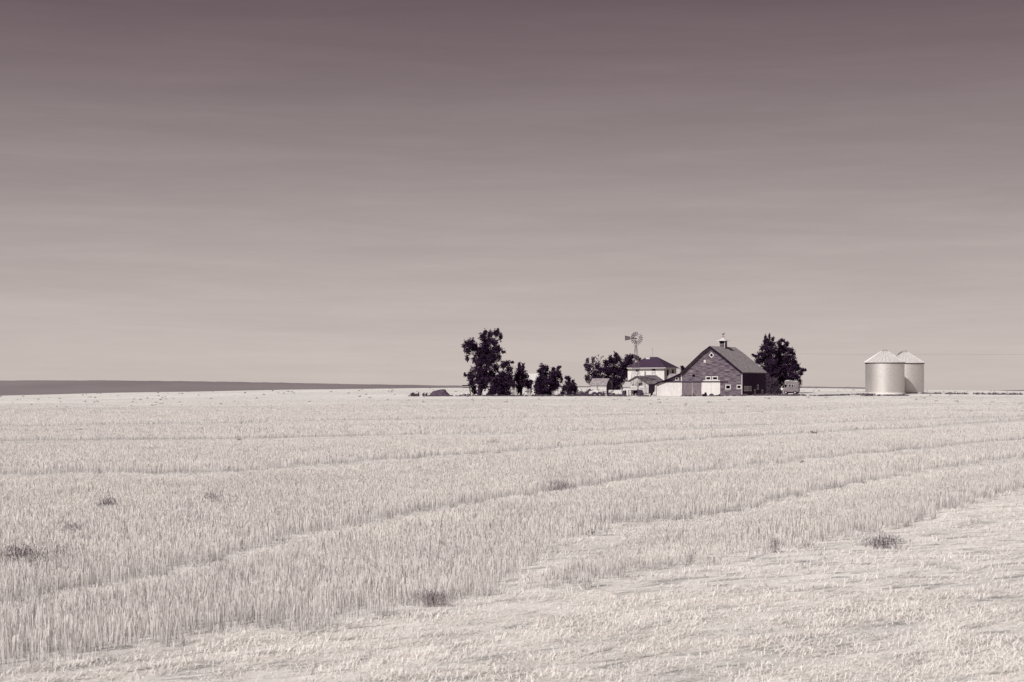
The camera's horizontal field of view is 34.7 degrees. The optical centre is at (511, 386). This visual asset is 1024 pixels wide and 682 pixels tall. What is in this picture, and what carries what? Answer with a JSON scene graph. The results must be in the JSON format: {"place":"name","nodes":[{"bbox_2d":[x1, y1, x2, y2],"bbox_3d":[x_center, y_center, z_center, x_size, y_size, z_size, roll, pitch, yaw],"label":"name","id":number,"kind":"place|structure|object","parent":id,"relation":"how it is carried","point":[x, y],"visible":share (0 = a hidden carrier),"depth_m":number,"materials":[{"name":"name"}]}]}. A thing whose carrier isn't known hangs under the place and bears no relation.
{"place":"outdoors","nodes":[
{"label":"outdoors","id":0,"kind":"place"},
{"bbox_2d":[462,385,470,395],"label":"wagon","id":1,"kind":"object","parent":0,"point":[466,390],"visible":0.82,"depth_m":348.51,"materials":[{"name":"white paint"}]},
{"bbox_2d":[0,387,1023,681],"bbox_3d":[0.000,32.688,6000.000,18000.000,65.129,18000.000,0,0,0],"label":"ground","id":2,"kind":"structure","parent":0,"point":[278,671],"depth_m":23.05,"materials":[{"name":"beige plant"}]},
{"bbox_2d":[0,538,87,564],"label":"weed","id":3,"kind":"object","parent":2,"relation":"on","point":[27,550],"visible":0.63,"depth_m":26.91,"materials":[{"name":"grey plant"}]},
{"bbox_2d":[57,519,94,533],"bbox_3d":[-8.716,2.847,32.448,0.772,0.404,0.626,0,0,33],"label":"weed","id":4,"kind":"object","parent":2,"relation":"on","point":[75,524],"visible":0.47,"depth_m":32.38,"materials":[{"name":"grey plant"}]},
{"bbox_2d":[90,496,118,510],"bbox_3d":[-9.513,2.800,38.741,0.737,0.466,0.880,0,0,40],"label":"weed","id":5,"kind":"object","parent":2,"relation":"on","point":[106,502],"visible":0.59,"depth_m":38.73,"materials":[{"name":"grey plant"}]},
{"bbox_2d":[202,490,228,504],"bbox_3d":[-7.371,2.763,40.302,0.739,0.496,0.905,0,0,-35],"label":"weed","id":6,"kind":"object","parent":2,"relation":"on","point":[214,496],"visible":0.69,"depth_m":40.36,"materials":[{"name":"grey plant"}]},
{"bbox_2d":[412,588,457,607],"bbox_3d":[-1.050,2.896,22.447,0.638,0.296,0.478,0,0,0],"label":"weed","id":7,"kind":"object","parent":2,"relation":"on","point":[426,597],"visible":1,"depth_m":22.42,"materials":[{"name":"grey plant"}]},
{"bbox_2d":[430,389,449,395],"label":"dirt mound","id":8,"kind":"object","parent":2,"relation":"on","point":[440,392],"visible":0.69,"depth_m":347.88,"materials":[{"name":"grey soil"}]},
{"bbox_2d":[461,327,505,395],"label":"broadleaf tree","id":9,"kind":"object","parent":2,"relation":"on","point":[487,357],"visible":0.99,"depth_m":351.64,"materials":[{"name":"black plant"}]},
{"bbox_2d":[486,360,517,395],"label":"broadleaf tree","id":10,"kind":"object","parent":2,"relation":"on","point":[502,382],"visible":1,"depth_m":348.59,"materials":[{"name":"black plant"}]},
{"bbox_2d":[0,397,1023,675],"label":"stubble","id":11,"kind":"object","parent":2,"relation":"on","point":[246,511],"visible":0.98,"depth_m":43.34,"materials":[{"name":"beige plant"}]},
{"bbox_2d":[0,388,1023,533],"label":"dry weeds","id":12,"kind":"object","parent":2,"relation":"on","point":[506,401],"visible":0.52,"depth_m":250.81,"materials":[{"name":"grey plant"}]},
{"bbox_2d":[0,407,1023,681],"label":"straw","id":13,"kind":"object","parent":2,"relation":"on","point":[610,633],"visible":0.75,"depth_m":19.96,"materials":[{"name":"beige plant"}]},
{"bbox_2d":[513,362,533,395],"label":"broadleaf tree","id":14,"kind":"object","parent":2,"relation":"on","point":[521,376],"visible":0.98,"depth_m":352.43,"materials":[{"name":"black plant"}]},
{"bbox_2d":[528,374,539,391],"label":"machine shed","id":15,"kind":"structure","parent":2,"relation":"on","point":[533,377],"depth_m":403.13,"materials":[{"name":"white paint"}]},
{"bbox_2d":[533,363,553,394],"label":"broadleaf tree","id":16,"kind":"object","parent":2,"relation":"on","point":[543,380],"visible":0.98,"depth_m":349.13,"materials":[{"name":"black plant"}]},
{"bbox_2d":[547,365,562,395],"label":"broadleaf tree","id":17,"kind":"object","parent":2,"relation":"on","point":[554,373],"visible":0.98,"depth_m":350.35,"materials":[{"name":"black plant"}]},
{"bbox_2d":[540,478,575,489],"bbox_3d":[1.359,2.864,47.824,1.217,0.426,1.291,0,0,32],"label":"weed","id":18,"kind":"object","parent":2,"relation":"on","point":[564,485],"visible":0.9,"depth_m":47.72,"materials":[{"name":"grey plant"}]},
{"bbox_2d":[560,375,578,394],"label":"bush","id":19,"kind":"object","parent":2,"relation":"on","point":[569,387],"visible":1,"depth_m":347.74,"materials":[{"name":"black plant"}]},
{"bbox_2d":[583,357,605,383],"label":"broadleaf tree","id":20,"kind":"object","parent":2,"relation":"on","point":[597,372],"visible":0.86,"depth_m":365.44,"materials":[{"name":"black plant"}]},
{"bbox_2d":[588,389,601,395],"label":"old car","id":21,"kind":"object","parent":2,"relation":"on","point":[594,393],"visible":0.93,"depth_m":346.47,"materials":[{"name":"paint"}]},
{"bbox_2d":[589,378,612,395],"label":"shed","id":22,"kind":"structure","parent":2,"relation":"on","point":[603,384],"depth_m":353.10,"materials":[{"name":"white paint"}]},
{"bbox_2d":[409,390,802,396],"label":"weed fringe","id":23,"kind":"object","parent":2,"relation":"on","point":[603,394],"visible":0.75,"depth_m":346.01,"materials":[{"name":"black plant"}]},
{"bbox_2d":[602,351,626,393],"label":"broadleaf tree","id":24,"kind":"object","parent":2,"relation":"on","point":[618,373],"visible":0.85,"depth_m":368.53,"materials":[{"name":"black plant"}]},
{"bbox_2d":[609,389,620,394],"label":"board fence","id":25,"kind":"object","parent":2,"relation":"on","point":[618,391],"visible":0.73,"depth_m":351.00,"materials":[{"name":"white paint"}]},
{"bbox_2d":[622,382,633,391],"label":"shed","id":26,"kind":"structure","parent":2,"relation":"on","point":[626,385],"depth_m":356.70,"materials":[{"name":"metal"}]},
{"bbox_2d":[623,353,640,379],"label":"broadleaf tree","id":27,"kind":"object","parent":2,"relation":"on","point":[628,359],"visible":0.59,"depth_m":397.06,"materials":[{"name":"black plant"}]},
{"bbox_2d":[630,386,636,395],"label":"covered trailer","id":28,"kind":"object","parent":2,"relation":"on","point":[633,388],"visible":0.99,"depth_m":354.00,"materials":[{"name":"white paint"}]},
{"bbox_2d":[625,332,642,392],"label":"windmill","id":29,"kind":"object","parent":2,"relation":"on","point":[628,338],"visible":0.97,"depth_m":356.01,"materials":[{"name":"metal"}]},
{"bbox_2d":[622,371,656,395],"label":"garage","id":30,"kind":"structure","parent":2,"relation":"on","point":[647,382],"depth_m":358.84,"materials":[{"name":"white wood"}]},
{"bbox_2d":[627,350,679,379],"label":"farmhouse","id":31,"kind":"object","parent":2,"relation":"on","point":[660,368],"visible":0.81,"depth_m":387.87,"materials":[{"name":"white paint"}]},
{"bbox_2d":[646,375,662,380],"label":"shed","id":32,"kind":"structure","parent":2,"relation":"on","point":[656,377],"depth_m":371.13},
{"bbox_2d":[654,333,766,395],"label":"barn","id":33,"kind":"structure","parent":2,"relation":"on","point":[722,368],"depth_m":354.60,"materials":[{"name":"wood"}]},
{"bbox_2d":[657,382,681,395],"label":"sliding door","id":34,"kind":"structure","parent":33,"relation":"in","point":[663,388],"depth_m":358.45,"materials":[{"name":"white wood"}]},
{"bbox_2d":[683,382,701,394],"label":"sliding door","id":35,"kind":"structure","parent":33,"relation":"in","point":[689,388],"depth_m":355.75,"materials":[{"name":"grey wood"}]},
{"bbox_2d":[702,383,710,395],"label":"sliding door","id":36,"kind":"structure","parent":33,"relation":"in","point":[706,387],"depth_m":354.02,"materials":[{"name":"white paint"}]},
{"bbox_2d":[711,383,719,395],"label":"sliding door","id":37,"kind":"structure","parent":33,"relation":"in","point":[715,387],"depth_m":352.98,"materials":[{"name":"white paint"}]},
{"bbox_2d":[751,333,780,393],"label":"broadleaf tree","id":38,"kind":"object","parent":2,"relation":"on","point":[766,354],"visible":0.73,"depth_m":378.53,"materials":[{"name":"black plant"}]},
{"bbox_2d":[766,372,782,395],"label":"bush","id":39,"kind":"object","parent":2,"relation":"on","point":[772,386],"visible":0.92,"depth_m":352.12,"materials":[{"name":"black plant"}]},
{"bbox_2d":[767,538,782,552],"bbox_3d":[4.732,2.849,29.584,0.309,0.325,0.243,0,0,-35],"label":"weed","id":40,"kind":"object","parent":2,"relation":"on","point":[775,545],"visible":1,"depth_m":29.59,"materials":[{"name":"grey plant"}]},
{"bbox_2d":[774,338,806,387],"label":"broadleaf tree","id":41,"kind":"object","parent":2,"relation":"on","point":[790,369],"visible":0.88,"depth_m":382.42,"materials":[{"name":"black plant"}]},
{"bbox_2d":[783,380,799,393],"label":"motorhome","id":42,"kind":"object","parent":2,"relation":"on","point":[793,387],"visible":0.94,"depth_m":366.12,"materials":[{"name":"paint"}]},
{"bbox_2d":[864,350,905,393],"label":"grain bin","id":43,"kind":"object","parent":2,"relation":"on","point":[884,371],"visible":0.99,"depth_m":346.64,"materials":[{"name":"metal"}]},
{"bbox_2d":[861,533,911,549],"bbox_3d":[6.949,2.860,30.377,0.909,0.335,0.690,0,0,0],"label":"weed","id":44,"kind":"object","parent":2,"relation":"on","point":[882,543],"visible":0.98,"depth_m":30.37,"materials":[{"name":"grey plant"}]},
{"bbox_2d":[792,354,997,380],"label":"power line","id":45,"kind":"object","parent":2,"relation":"on","point":[953,354],"visible":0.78,"depth_m":391.99,"materials":[{"name":"metal"}]},
{"bbox_2d":[778,391,1022,395],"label":"weed strip","id":46,"kind":"object","parent":2,"relation":"on","point":[872,394],"visible":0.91,"depth_m":342.53,"materials":[{"name":"grey plant"}]},
{"bbox_2d":[896,351,924,393],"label":"grain bin","id":47,"kind":"object","parent":2,"relation":"on","point":[914,374],"visible":0.45,"depth_m":355.75,"materials":[{"name":"metal"}]},
{"bbox_2d":[0,380,1023,395],"bbox_3d":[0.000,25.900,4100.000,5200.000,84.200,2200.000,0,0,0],"label":"hills","id":48,"kind":"structure","parent":0,"point":[31,387],"depth_m":3830.97,"materials":[{"name":"grey"}]},
{"bbox_2d":[0,0,1023,390],"label":"sky","id":49,"kind":"structure","parent":0,"point":[273,191],"materials":[{"name":"grey"}]}
]}

